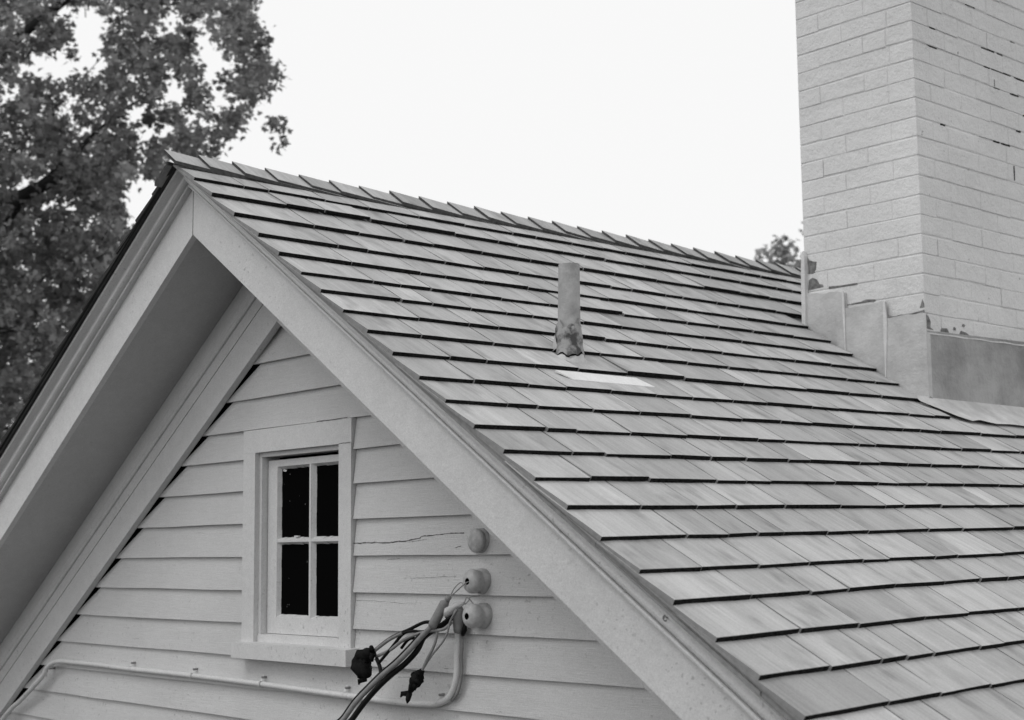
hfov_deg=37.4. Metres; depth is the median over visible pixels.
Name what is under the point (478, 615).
wall insulator
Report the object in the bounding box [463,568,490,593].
wall insulator
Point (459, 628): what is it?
conduit
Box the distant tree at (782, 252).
[754,222,803,267]
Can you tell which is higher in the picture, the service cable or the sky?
the sky
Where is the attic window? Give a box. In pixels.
[231,417,358,666]
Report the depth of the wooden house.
4.89 m
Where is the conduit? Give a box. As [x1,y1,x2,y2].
[0,607,466,719]
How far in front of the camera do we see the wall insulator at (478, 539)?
4.16 m
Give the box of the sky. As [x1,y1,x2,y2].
[0,0,803,431]
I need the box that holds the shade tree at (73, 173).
[0,0,292,443]
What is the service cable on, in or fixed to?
attached to the wooden house
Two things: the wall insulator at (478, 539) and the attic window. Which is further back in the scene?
the attic window
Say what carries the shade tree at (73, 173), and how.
on the lawn
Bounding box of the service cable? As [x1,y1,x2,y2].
[337,581,480,719]
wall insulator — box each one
[462,603,492,628]
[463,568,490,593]
[467,528,489,552]
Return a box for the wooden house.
[0,0,1023,719]
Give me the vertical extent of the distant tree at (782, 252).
10.969 m

